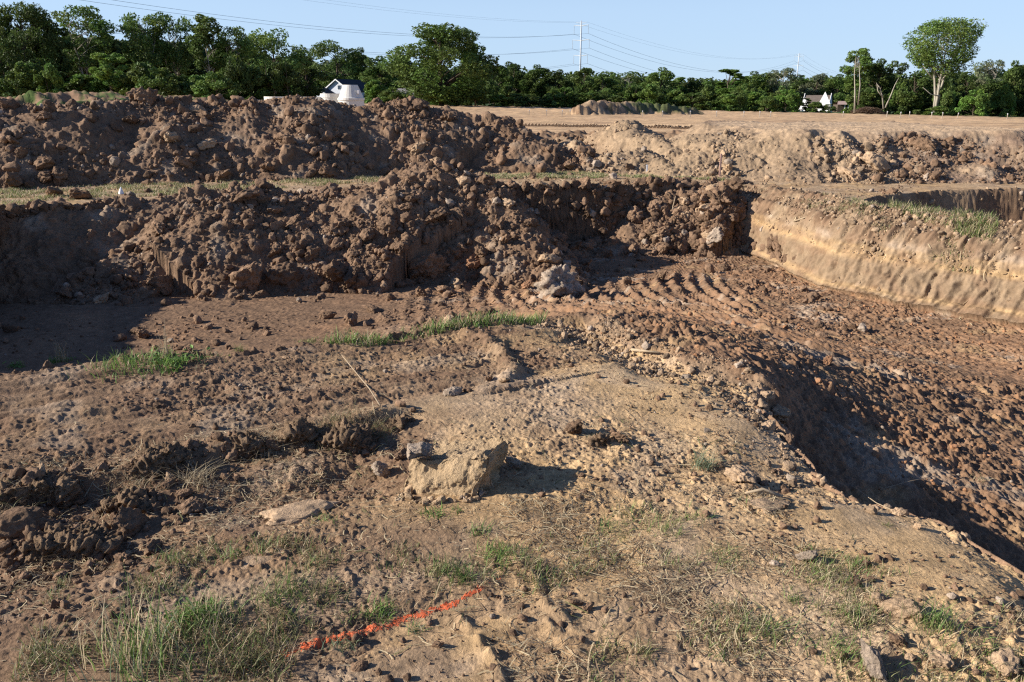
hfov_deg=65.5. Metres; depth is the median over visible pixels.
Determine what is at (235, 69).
bush
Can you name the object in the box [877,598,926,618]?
earth clod
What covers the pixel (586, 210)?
earth clod
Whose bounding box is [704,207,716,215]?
earth clod
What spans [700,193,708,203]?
earth clod
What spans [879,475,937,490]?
stick
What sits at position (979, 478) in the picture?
grass tuft
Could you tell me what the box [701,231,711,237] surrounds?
earth clod
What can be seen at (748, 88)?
bush
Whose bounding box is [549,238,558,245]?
earth clod
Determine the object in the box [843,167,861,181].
earth clod
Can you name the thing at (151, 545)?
earth clod
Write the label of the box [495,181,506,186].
earth clod
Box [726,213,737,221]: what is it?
earth clod
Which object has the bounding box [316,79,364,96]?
house
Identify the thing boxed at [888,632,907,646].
earth clod
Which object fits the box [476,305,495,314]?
earth clod
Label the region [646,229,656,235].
earth clod
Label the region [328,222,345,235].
earth clod
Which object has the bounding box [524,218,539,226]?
earth clod
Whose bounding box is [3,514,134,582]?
clod
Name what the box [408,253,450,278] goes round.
earth clod
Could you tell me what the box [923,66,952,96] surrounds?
dead tree
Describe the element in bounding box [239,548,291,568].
clay hump
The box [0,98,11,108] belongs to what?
earth clod
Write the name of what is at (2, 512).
grass tuft
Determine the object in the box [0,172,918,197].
loose clods
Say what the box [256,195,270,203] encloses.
earth clod
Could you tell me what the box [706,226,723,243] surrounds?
earth clod
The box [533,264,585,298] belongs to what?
clay mound
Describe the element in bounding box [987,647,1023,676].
earth clod
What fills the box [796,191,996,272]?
grass
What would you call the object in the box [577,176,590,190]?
earth clod
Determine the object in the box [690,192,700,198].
earth clod
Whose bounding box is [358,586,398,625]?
grass tuft
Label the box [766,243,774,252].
earth clod
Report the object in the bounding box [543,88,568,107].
bush
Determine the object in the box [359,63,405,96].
tree
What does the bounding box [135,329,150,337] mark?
earth clod
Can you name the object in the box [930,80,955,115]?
bush
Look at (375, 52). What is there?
power line
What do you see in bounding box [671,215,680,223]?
earth clod
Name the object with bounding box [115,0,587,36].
power line
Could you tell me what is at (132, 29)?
tree
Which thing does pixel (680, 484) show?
dry straw
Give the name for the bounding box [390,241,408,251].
earth clod
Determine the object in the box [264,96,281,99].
manhole ring
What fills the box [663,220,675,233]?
earth clod
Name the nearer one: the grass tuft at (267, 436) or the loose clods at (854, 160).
the grass tuft at (267, 436)
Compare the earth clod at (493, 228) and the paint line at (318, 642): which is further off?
the earth clod at (493, 228)
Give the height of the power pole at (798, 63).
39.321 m
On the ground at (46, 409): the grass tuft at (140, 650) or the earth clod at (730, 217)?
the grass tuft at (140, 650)
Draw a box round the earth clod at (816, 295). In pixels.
[806,291,821,299]
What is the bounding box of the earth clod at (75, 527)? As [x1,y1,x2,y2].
[71,524,79,529]
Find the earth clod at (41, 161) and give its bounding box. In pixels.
[31,154,55,169]
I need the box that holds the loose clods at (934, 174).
[851,131,1023,183]
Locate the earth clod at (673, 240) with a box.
[669,235,679,250]
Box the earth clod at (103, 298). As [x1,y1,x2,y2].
[93,292,109,303]
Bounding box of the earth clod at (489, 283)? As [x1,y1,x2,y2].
[485,279,493,286]
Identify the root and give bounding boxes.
[745,488,782,497]
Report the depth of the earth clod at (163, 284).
11.72 m
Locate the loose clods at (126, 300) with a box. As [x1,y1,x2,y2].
[0,253,877,355]
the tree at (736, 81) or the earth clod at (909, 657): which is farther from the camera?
the tree at (736, 81)
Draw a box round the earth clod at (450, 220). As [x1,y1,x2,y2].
[446,214,454,228]
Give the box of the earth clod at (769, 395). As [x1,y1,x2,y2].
[760,390,775,401]
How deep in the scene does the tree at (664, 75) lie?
167.67 m
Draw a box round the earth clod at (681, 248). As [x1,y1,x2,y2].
[676,244,687,254]
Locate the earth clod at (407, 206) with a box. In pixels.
[398,202,412,210]
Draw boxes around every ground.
[0,103,1023,681]
[859,187,1023,220]
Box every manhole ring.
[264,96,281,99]
[320,94,339,102]
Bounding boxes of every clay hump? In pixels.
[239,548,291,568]
[260,499,340,525]
[744,497,789,513]
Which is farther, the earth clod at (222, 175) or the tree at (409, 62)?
the tree at (409, 62)
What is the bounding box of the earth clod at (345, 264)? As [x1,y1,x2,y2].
[339,260,348,269]
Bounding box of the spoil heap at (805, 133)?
[669,120,1023,183]
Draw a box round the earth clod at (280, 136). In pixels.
[273,132,289,141]
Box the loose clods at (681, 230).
[633,181,746,256]
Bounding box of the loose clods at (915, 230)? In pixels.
[738,182,1023,305]
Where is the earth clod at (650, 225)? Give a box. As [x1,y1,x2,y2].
[646,222,655,228]
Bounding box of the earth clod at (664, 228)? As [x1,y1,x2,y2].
[658,226,668,231]
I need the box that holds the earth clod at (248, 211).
[243,208,263,217]
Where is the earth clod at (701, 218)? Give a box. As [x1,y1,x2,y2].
[697,214,706,223]
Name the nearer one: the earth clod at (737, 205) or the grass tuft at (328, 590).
the grass tuft at (328, 590)
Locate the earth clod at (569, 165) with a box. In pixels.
[564,161,575,169]
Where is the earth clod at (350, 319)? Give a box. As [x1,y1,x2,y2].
[343,311,357,326]
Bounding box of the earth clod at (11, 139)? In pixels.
[1,134,19,144]
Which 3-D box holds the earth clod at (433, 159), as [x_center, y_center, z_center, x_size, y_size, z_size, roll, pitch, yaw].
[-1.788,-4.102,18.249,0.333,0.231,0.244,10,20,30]
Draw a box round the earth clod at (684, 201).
[681,197,689,205]
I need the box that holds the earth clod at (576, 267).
[569,263,580,275]
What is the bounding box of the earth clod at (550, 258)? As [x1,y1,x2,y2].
[537,253,560,263]
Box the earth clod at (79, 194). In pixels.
[69,189,92,198]
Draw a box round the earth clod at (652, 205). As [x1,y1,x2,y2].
[645,199,662,216]
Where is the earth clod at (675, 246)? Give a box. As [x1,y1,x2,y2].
[673,240,683,248]
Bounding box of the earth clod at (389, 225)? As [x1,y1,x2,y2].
[376,215,398,233]
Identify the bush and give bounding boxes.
[0,71,36,97]
[6,60,45,95]
[33,62,64,92]
[40,71,70,91]
[62,74,108,92]
[64,76,90,92]
[87,62,118,92]
[109,77,135,90]
[118,61,157,95]
[134,67,180,93]
[158,74,200,97]
[180,74,211,94]
[190,71,240,98]
[218,54,254,99]
[231,64,269,99]
[253,61,291,99]
[272,60,303,95]
[310,80,326,86]
[364,79,392,102]
[377,87,407,99]
[430,80,460,105]
[464,82,490,105]
[476,77,499,105]
[488,94,509,106]
[499,84,516,106]
[499,93,531,106]
[515,94,540,106]
[524,97,557,107]
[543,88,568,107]
[551,86,576,107]
[569,92,603,107]
[593,91,611,101]
[603,95,627,102]
[617,91,635,101]
[623,85,644,101]
[636,84,657,104]
[645,87,670,104]
[663,98,678,106]
[667,89,692,107]
[677,92,710,109]
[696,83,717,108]
[703,93,722,110]
[716,94,739,110]
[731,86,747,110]
[734,82,757,110]
[744,91,768,110]
[752,95,781,111]
[769,84,787,111]
[769,89,802,111]
[800,98,811,111]
[803,101,824,111]
[822,104,836,112]
[838,78,856,110]
[840,89,863,113]
[853,89,889,113]
[872,89,890,110]
[884,81,908,112]
[889,91,925,114]
[908,106,926,113]
[915,98,941,111]
[921,106,951,115]
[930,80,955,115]
[944,91,963,115]
[947,98,971,115]
[954,89,990,115]
[971,96,996,115]
[985,93,999,115]
[986,84,1016,116]
[998,96,1023,115]
[1007,88,1023,115]
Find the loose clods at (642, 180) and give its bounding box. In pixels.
[1,177,747,225]
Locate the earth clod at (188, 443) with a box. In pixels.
[183,438,192,449]
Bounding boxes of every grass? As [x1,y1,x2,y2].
[0,174,380,204]
[5,524,623,681]
[317,305,552,346]
[484,170,729,180]
[580,494,1023,681]
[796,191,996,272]
[887,195,1002,241]
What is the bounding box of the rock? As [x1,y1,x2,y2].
[860,638,886,681]
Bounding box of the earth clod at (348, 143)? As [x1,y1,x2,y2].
[346,141,355,145]
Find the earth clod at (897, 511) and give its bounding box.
[890,507,908,515]
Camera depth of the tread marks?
48.01 m
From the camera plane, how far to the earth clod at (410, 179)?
13.29 m
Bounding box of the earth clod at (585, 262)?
[578,258,592,265]
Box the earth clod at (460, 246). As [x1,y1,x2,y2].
[452,241,467,252]
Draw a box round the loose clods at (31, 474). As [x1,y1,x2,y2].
[0,400,424,591]
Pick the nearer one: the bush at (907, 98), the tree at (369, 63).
the bush at (907, 98)
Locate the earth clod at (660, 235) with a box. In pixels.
[657,231,664,241]
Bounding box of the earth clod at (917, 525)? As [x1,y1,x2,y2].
[913,522,920,528]
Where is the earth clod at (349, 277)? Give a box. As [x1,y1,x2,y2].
[342,266,359,287]
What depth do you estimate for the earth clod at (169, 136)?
16.78 m
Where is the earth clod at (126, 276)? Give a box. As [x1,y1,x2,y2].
[120,272,133,280]
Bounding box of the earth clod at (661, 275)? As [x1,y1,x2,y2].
[654,269,667,281]
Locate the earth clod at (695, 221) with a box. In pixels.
[689,217,700,227]
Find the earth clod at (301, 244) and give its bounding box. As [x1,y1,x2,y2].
[292,238,312,250]
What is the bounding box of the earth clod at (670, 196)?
[664,191,677,203]
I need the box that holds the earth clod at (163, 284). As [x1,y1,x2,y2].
[140,274,173,296]
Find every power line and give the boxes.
[54,21,584,54]
[83,0,569,37]
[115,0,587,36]
[307,0,561,22]
[577,35,789,71]
[588,33,800,71]
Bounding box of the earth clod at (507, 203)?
[502,198,515,208]
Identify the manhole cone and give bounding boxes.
[337,85,364,105]
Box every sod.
[0,470,87,509]
[18,521,123,565]
[96,485,161,515]
[120,441,208,478]
[229,430,265,461]
[276,416,318,447]
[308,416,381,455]
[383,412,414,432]
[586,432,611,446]
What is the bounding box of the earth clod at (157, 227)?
[150,220,166,234]
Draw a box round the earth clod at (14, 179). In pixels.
[4,171,23,186]
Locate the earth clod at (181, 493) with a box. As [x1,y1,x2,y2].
[175,489,192,497]
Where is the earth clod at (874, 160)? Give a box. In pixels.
[858,151,890,171]
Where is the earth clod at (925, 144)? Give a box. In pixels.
[910,137,935,150]
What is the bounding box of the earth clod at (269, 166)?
[260,162,274,171]
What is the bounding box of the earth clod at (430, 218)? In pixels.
[423,215,435,224]
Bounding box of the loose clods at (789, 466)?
[537,317,1008,581]
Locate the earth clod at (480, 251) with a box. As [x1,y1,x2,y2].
[474,245,489,257]
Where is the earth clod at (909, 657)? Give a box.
[904,653,916,661]
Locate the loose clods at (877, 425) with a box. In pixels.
[561,255,1023,520]
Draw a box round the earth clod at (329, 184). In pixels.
[325,182,338,190]
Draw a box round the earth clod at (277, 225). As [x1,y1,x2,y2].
[270,220,286,230]
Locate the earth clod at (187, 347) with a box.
[181,343,192,351]
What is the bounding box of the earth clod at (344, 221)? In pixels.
[330,217,350,228]
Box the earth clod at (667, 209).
[662,205,671,215]
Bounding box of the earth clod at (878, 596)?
[870,592,890,605]
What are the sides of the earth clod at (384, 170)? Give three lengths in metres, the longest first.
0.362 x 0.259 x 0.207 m
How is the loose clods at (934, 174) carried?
on the spoil heap at (805, 133)
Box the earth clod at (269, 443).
[265,439,280,450]
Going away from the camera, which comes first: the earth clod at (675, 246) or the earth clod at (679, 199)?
the earth clod at (675, 246)
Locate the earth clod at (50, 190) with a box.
[45,186,62,195]
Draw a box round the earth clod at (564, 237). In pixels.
[560,234,567,241]
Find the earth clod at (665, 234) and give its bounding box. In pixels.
[648,231,671,239]
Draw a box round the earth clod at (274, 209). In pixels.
[265,205,282,212]
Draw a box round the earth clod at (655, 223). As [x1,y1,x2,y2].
[652,221,662,229]
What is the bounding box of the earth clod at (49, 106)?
[42,100,56,112]
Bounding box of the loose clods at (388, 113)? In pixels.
[0,93,610,188]
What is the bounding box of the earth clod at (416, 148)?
[411,141,426,155]
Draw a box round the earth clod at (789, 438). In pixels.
[784,433,794,444]
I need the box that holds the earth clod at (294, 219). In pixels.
[285,214,301,229]
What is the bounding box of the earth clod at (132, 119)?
[122,115,138,123]
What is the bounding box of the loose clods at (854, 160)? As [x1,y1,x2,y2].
[685,129,911,183]
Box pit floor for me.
[0,242,1023,571]
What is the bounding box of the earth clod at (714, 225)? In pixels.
[711,222,725,233]
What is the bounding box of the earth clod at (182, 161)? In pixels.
[174,156,192,168]
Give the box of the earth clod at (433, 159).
[429,157,440,161]
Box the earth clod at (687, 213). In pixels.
[681,211,690,218]
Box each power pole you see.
[572,21,589,70]
[793,53,803,75]
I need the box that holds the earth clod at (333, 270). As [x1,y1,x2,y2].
[322,259,347,281]
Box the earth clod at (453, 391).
[443,386,461,395]
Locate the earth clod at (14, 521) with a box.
[0,506,47,538]
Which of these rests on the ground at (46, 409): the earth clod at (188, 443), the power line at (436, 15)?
the earth clod at (188, 443)
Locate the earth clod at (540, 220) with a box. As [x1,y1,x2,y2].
[536,218,545,225]
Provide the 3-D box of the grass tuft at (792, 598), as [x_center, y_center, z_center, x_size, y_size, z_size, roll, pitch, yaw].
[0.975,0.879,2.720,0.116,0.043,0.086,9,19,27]
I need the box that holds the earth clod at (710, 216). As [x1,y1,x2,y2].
[707,209,713,219]
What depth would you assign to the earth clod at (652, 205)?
15.60 m
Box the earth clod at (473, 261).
[466,253,480,269]
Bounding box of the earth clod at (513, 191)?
[507,188,515,195]
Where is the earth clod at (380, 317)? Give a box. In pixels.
[375,313,392,322]
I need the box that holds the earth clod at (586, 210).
[579,205,589,216]
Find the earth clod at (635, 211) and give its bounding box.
[626,205,643,221]
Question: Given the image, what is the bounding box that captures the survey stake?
[719,154,721,175]
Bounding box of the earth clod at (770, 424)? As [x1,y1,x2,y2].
[761,419,775,430]
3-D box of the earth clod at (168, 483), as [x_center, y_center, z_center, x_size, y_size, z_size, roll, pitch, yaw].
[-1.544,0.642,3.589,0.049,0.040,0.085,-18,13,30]
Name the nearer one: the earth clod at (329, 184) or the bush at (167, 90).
the earth clod at (329, 184)
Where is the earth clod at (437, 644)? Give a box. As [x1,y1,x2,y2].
[432,641,443,647]
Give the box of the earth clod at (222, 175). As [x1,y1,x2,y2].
[213,169,233,181]
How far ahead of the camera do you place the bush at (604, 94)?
145.94 m
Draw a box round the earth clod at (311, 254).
[305,246,320,261]
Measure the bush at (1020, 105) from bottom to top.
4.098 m
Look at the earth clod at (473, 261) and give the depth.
12.66 m
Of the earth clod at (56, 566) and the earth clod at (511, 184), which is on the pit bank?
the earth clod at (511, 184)
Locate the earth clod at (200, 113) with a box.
[195,109,213,120]
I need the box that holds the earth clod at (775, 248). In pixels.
[772,241,778,252]
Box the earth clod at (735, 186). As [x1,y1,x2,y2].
[724,179,741,191]
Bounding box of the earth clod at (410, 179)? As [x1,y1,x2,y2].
[398,174,419,185]
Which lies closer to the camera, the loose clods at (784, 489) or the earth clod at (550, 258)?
the loose clods at (784, 489)
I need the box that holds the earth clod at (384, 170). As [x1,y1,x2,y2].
[379,166,390,175]
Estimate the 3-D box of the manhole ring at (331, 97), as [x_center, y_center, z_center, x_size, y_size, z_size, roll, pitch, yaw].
[-7.333,-9.742,32.575,0.960,0.720,0.960,0,17,0]
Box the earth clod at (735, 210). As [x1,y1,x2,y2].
[731,207,740,212]
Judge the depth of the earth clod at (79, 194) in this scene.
13.59 m
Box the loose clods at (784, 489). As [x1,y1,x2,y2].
[0,317,1023,681]
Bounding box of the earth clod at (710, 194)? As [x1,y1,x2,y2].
[706,190,720,204]
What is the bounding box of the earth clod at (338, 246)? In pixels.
[332,239,344,250]
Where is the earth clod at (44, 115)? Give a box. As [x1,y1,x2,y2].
[34,111,51,120]
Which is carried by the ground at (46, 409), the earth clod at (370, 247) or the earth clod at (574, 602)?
the earth clod at (574, 602)
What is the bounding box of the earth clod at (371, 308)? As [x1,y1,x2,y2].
[365,304,381,312]
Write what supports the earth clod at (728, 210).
on the earth clod
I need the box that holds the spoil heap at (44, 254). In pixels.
[0,164,638,304]
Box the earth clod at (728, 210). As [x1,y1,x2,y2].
[721,206,730,213]
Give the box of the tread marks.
[523,122,693,128]
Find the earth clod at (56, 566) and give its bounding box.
[52,561,63,570]
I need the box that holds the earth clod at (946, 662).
[927,649,954,670]
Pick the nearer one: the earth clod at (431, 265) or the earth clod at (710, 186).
the earth clod at (431, 265)
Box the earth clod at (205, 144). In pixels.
[197,138,216,150]
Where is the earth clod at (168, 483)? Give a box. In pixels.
[161,477,176,488]
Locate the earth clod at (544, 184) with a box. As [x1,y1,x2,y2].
[539,182,550,186]
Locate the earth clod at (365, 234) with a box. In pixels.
[359,227,375,241]
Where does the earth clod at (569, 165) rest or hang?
on the spoil heap at (372, 137)
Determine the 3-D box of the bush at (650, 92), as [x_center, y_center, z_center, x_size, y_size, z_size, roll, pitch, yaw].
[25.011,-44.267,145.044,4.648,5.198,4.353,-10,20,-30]
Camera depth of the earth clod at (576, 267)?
12.46 m
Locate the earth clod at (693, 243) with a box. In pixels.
[688,238,699,251]
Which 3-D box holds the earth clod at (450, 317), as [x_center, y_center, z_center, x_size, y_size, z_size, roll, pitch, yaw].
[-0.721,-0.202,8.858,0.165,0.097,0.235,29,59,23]
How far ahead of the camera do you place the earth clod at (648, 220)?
15.47 m
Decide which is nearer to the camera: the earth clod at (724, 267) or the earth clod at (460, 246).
the earth clod at (460, 246)
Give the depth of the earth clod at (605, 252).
14.84 m
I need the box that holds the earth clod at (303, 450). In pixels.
[299,447,308,454]
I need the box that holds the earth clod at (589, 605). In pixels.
[581,601,594,612]
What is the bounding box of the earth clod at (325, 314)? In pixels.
[319,310,336,318]
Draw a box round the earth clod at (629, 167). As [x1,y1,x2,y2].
[625,163,634,170]
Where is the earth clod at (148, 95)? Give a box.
[134,87,157,104]
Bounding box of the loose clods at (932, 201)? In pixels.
[865,186,1023,222]
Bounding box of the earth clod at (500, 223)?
[497,218,504,229]
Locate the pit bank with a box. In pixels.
[0,181,1023,578]
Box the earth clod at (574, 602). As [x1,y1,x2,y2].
[569,599,582,604]
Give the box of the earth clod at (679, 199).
[678,197,694,205]
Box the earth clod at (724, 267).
[717,263,730,271]
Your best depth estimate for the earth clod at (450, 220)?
12.91 m
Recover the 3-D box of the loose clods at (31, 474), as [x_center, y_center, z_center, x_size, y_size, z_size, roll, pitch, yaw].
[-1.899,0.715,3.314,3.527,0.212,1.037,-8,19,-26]
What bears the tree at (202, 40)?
on the ground at (46, 409)
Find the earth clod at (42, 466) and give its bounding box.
[37,462,45,471]
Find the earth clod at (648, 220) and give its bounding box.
[643,216,657,228]
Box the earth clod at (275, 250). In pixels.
[268,247,280,256]
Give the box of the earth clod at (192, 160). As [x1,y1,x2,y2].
[185,157,197,164]
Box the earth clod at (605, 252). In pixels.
[594,248,612,257]
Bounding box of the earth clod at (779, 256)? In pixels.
[776,251,783,262]
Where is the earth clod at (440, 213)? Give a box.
[427,206,450,221]
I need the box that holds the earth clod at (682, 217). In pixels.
[679,214,687,223]
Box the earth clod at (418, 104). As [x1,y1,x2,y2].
[411,98,429,110]
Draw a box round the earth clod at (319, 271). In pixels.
[316,267,325,276]
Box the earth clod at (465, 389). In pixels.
[462,387,473,391]
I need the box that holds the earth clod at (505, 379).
[499,377,510,382]
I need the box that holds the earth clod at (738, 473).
[724,464,756,482]
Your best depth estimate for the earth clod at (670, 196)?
15.67 m
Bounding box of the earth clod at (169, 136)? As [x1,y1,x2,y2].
[164,131,178,142]
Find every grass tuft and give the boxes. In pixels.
[0,460,53,513]
[0,610,119,681]
[36,558,226,681]
[41,355,61,363]
[50,456,180,517]
[53,334,70,362]
[65,345,175,383]
[123,600,263,681]
[135,448,243,494]
[141,544,190,567]
[148,351,198,374]
[156,321,176,357]
[165,581,258,639]
[184,348,230,366]
[185,611,317,681]
[203,539,245,565]
[224,546,341,631]
[227,420,286,459]
[232,343,247,351]
[280,561,364,616]
[295,337,321,343]
[299,396,391,458]
[300,510,341,525]
[321,624,360,655]
[358,407,397,442]
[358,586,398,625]
[406,618,426,636]
[416,501,444,520]
[425,552,462,583]
[443,507,464,516]
[446,554,487,586]
[466,511,495,539]
[469,527,541,569]
[591,506,644,539]
[617,631,662,666]
[634,579,690,614]
[645,514,696,541]
[667,504,717,524]
[669,437,728,474]
[692,537,757,582]
[720,593,807,660]
[781,584,806,607]
[791,555,847,588]
[798,614,918,680]
[815,594,907,647]
[838,551,869,567]
[891,589,990,640]
[895,635,990,681]
[934,596,1023,681]
[969,471,992,487]
[991,596,1023,622]
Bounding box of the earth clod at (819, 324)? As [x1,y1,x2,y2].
[814,320,826,328]
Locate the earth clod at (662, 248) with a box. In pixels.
[657,243,667,253]
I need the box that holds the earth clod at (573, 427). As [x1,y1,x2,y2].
[564,419,582,433]
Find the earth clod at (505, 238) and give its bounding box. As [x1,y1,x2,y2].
[501,234,509,243]
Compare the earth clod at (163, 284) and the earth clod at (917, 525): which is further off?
the earth clod at (163, 284)
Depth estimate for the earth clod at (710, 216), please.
15.13 m
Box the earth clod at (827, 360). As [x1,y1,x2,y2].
[822,355,832,364]
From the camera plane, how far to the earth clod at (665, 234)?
15.24 m
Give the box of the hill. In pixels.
[0,90,229,104]
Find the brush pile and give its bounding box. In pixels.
[849,106,885,113]
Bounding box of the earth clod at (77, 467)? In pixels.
[68,461,83,472]
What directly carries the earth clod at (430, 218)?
on the spoil heap at (44, 254)
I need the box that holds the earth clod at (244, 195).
[232,189,259,203]
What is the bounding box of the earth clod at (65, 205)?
[57,200,74,208]
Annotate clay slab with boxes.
[394,435,508,505]
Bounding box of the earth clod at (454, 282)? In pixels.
[448,277,461,288]
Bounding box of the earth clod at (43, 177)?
[34,171,51,182]
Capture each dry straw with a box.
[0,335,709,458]
[0,401,426,594]
[0,412,1023,681]
[14,486,1023,681]
[494,484,835,681]
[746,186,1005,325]
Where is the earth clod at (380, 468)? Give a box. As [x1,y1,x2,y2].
[371,461,389,476]
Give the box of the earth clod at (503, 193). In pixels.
[496,188,513,200]
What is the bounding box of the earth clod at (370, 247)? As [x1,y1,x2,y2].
[364,243,379,250]
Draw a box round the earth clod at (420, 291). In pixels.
[415,286,426,295]
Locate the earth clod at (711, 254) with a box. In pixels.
[707,250,714,258]
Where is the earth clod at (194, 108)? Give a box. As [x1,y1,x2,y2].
[189,105,206,113]
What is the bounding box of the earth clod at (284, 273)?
[264,261,302,284]
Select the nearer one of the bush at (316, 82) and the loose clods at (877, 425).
the loose clods at (877, 425)
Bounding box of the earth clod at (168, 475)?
[165,471,174,479]
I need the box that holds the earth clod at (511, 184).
[506,180,518,188]
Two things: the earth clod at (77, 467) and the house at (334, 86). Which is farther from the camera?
the house at (334, 86)
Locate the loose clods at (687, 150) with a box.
[595,119,751,175]
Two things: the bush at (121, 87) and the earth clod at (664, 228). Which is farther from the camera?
the bush at (121, 87)
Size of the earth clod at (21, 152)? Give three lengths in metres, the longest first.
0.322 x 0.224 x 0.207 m
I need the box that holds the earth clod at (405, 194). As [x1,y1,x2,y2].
[398,192,410,200]
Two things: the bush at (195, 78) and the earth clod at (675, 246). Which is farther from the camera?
the bush at (195, 78)
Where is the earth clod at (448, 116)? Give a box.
[440,112,453,120]
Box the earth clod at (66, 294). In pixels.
[54,289,72,297]
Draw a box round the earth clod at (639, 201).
[631,198,644,206]
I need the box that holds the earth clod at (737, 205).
[730,203,746,214]
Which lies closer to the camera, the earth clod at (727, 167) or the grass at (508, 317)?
the grass at (508, 317)
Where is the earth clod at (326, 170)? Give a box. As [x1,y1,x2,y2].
[318,163,340,177]
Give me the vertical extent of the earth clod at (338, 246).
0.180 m
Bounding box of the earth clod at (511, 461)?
[505,456,521,467]
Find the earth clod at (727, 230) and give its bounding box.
[718,224,731,238]
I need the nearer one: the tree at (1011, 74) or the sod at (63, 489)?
the sod at (63, 489)
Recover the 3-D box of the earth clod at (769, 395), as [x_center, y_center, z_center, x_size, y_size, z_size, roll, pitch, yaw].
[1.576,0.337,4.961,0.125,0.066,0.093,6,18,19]
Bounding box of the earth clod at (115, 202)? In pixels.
[108,195,120,207]
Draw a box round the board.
[631,348,660,352]
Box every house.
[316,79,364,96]
[798,92,831,111]
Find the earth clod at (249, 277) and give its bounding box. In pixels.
[228,261,263,291]
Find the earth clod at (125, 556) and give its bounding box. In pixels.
[113,552,130,563]
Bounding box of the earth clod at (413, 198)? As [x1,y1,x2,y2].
[403,194,420,202]
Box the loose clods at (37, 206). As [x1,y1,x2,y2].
[0,175,796,285]
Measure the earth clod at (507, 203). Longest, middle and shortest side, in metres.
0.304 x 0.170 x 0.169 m
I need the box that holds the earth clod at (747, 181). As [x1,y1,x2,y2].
[742,179,753,183]
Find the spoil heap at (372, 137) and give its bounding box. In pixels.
[0,96,582,188]
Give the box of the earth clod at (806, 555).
[795,550,817,561]
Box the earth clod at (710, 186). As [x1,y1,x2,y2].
[705,183,718,189]
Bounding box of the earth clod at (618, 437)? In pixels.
[611,432,627,443]
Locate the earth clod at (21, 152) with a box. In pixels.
[15,146,27,158]
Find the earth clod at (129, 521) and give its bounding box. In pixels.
[106,505,149,541]
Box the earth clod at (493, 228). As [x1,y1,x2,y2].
[488,223,498,233]
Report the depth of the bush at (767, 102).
143.40 m
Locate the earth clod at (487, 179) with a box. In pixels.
[477,174,495,184]
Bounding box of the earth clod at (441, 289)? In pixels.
[435,285,456,294]
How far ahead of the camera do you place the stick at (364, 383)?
4.78 m
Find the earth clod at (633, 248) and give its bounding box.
[628,243,638,253]
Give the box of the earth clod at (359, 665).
[350,660,367,671]
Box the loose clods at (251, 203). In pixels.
[54,159,738,304]
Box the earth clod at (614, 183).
[603,180,621,187]
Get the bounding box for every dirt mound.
[553,133,613,173]
[571,100,703,114]
[594,120,747,254]
[635,199,743,255]
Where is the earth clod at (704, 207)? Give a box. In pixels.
[697,202,710,211]
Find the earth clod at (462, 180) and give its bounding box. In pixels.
[456,176,471,185]
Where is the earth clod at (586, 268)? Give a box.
[582,265,590,271]
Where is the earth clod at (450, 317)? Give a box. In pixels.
[442,314,455,323]
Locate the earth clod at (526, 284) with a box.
[521,279,532,288]
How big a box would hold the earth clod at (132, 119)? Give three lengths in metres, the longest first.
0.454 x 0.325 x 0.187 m
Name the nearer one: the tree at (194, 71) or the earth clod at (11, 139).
the earth clod at (11, 139)
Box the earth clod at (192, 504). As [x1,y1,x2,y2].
[174,496,203,514]
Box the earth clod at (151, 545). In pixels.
[144,538,162,555]
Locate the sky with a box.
[0,0,1023,81]
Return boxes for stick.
[342,355,380,405]
[854,487,909,517]
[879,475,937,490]
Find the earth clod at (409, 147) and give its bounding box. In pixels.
[407,142,418,150]
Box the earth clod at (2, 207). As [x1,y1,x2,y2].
[0,204,5,211]
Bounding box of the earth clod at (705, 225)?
[699,220,714,230]
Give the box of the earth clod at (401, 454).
[394,448,406,460]
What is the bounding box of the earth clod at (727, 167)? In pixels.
[723,164,732,170]
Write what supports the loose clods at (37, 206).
on the pit bank
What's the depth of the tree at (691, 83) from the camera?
169.68 m
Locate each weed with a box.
[2,361,24,369]
[118,344,229,364]
[159,592,232,642]
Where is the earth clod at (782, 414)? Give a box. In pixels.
[772,404,790,423]
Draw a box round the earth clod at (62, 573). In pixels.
[52,570,68,580]
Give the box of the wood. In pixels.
[1,35,1021,111]
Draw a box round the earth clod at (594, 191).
[590,187,597,194]
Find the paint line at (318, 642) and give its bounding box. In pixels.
[230,576,502,674]
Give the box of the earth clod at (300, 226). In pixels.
[289,219,309,232]
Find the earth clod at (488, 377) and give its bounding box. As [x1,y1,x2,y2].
[485,375,492,380]
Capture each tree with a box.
[0,1,69,91]
[0,41,30,74]
[28,19,74,74]
[51,5,114,74]
[67,35,114,91]
[88,52,128,90]
[112,12,167,67]
[142,11,196,75]
[149,51,205,90]
[185,14,230,80]
[213,26,255,95]
[214,67,256,99]
[237,27,311,93]
[292,47,328,96]
[308,39,368,86]
[347,47,370,79]
[358,55,398,86]
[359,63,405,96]
[377,22,500,105]
[391,54,413,87]
[457,43,492,105]
[480,59,515,103]
[494,61,534,105]
[519,64,549,97]
[536,69,574,102]
[570,67,594,93]
[586,73,623,98]
[610,71,641,91]
[626,76,662,100]
[638,67,679,93]
[672,77,686,92]
[680,77,704,104]
[698,79,723,104]
[715,69,745,106]
[715,85,744,105]
[738,71,769,96]
[753,72,782,96]
[766,67,802,93]
[792,77,811,106]
[796,73,836,100]
[820,74,852,105]
[839,48,874,89]
[854,61,860,112]
[861,58,901,102]
[877,78,898,108]
[880,60,909,113]
[900,72,936,100]
[902,17,988,111]
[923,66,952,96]
[946,73,981,97]
[968,79,1004,110]
[969,59,1005,93]
[989,60,1023,108]
[1012,77,1023,93]
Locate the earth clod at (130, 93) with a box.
[126,87,143,101]
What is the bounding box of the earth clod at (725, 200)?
[721,196,732,202]
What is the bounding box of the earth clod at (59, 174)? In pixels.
[51,165,67,185]
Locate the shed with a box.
[832,101,848,111]

